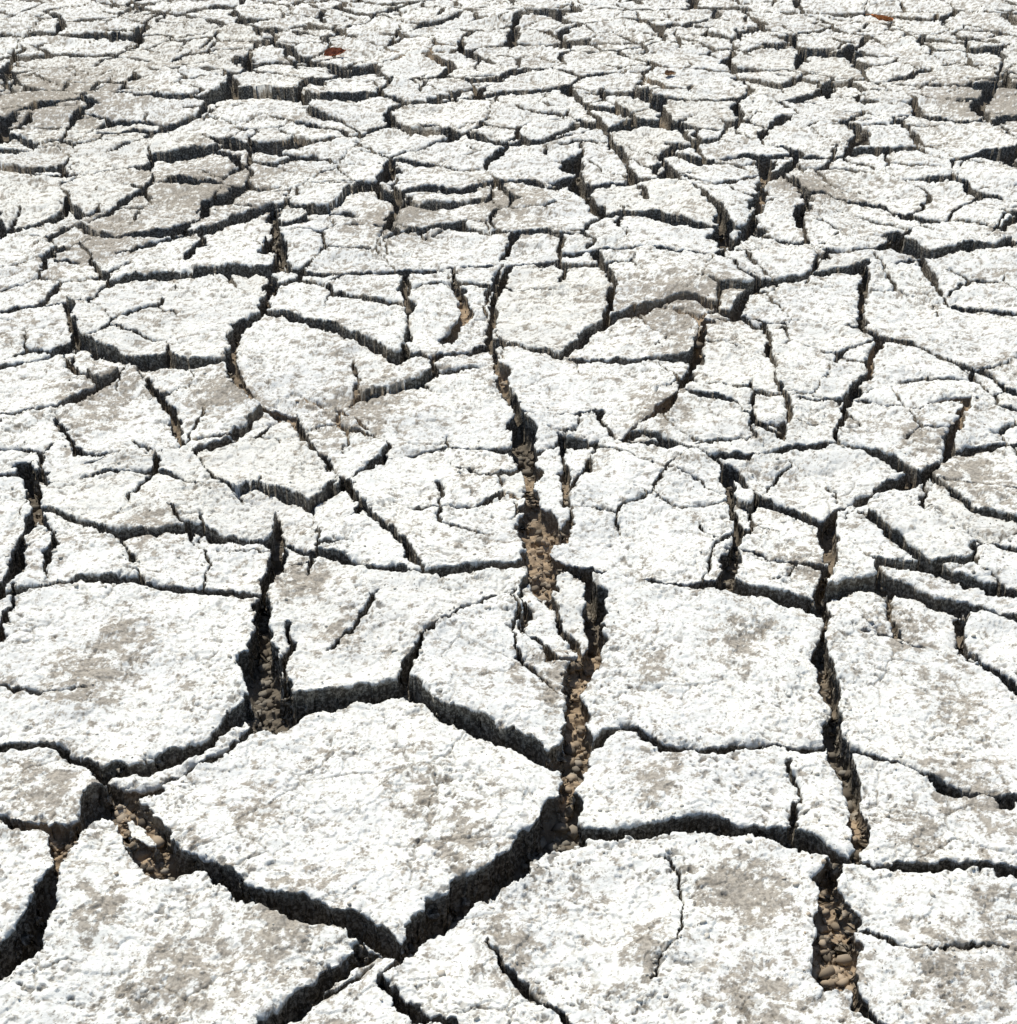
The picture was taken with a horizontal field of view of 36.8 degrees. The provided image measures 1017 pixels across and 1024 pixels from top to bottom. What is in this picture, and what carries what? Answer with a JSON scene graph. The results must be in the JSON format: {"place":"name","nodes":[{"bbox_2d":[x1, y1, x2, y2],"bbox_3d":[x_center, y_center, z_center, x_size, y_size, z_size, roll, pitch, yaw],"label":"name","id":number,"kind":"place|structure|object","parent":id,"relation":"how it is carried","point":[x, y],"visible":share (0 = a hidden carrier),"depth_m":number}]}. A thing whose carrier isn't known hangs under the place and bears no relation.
{"place":"outdoors","nodes":[
{"label":"outdoors","id":0,"kind":"place"},
{"bbox_2d":[0,0,1016,1023],"bbox_3d":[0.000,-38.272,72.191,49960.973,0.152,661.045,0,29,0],"label":"ground","id":1,"kind":"structure","parent":0,"point":[555,147],"depth_m":3.10},
{"bbox_2d":[324,47,345,55],"bbox_3d":[-0.749,-2.015,6.707,0.125,0.028,0.049,-15,60,-11],"label":"dry leaf","id":2,"kind":"object","parent":1,"relation":"on","point":[333,51],"visible":1,"depth_m":6.71},
{"bbox_2d":[1,1,1016,1023],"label":"soil clods","id":3,"kind":"object","parent":1,"relation":"on","point":[832,976],"visible":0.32,"depth_m":2.45},
{"bbox_2d":[665,70,675,74],"bbox_3d":[0.666,-1.805,6.293,0.075,0.018,0.030,-22,55,-41],"label":"dry leaf","id":4,"kind":"object","parent":1,"relation":"on","point":[670,72],"visible":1,"depth_m":6.29},
{"bbox_2d":[866,14,892,21],"bbox_3d":[1.773,-2.365,7.317,0.138,0.028,0.054,23,20,23],"label":"dry leaf","id":5,"kind":"object","parent":1,"relation":"on","point":[883,17],"visible":1,"depth_m":7.30}
]}

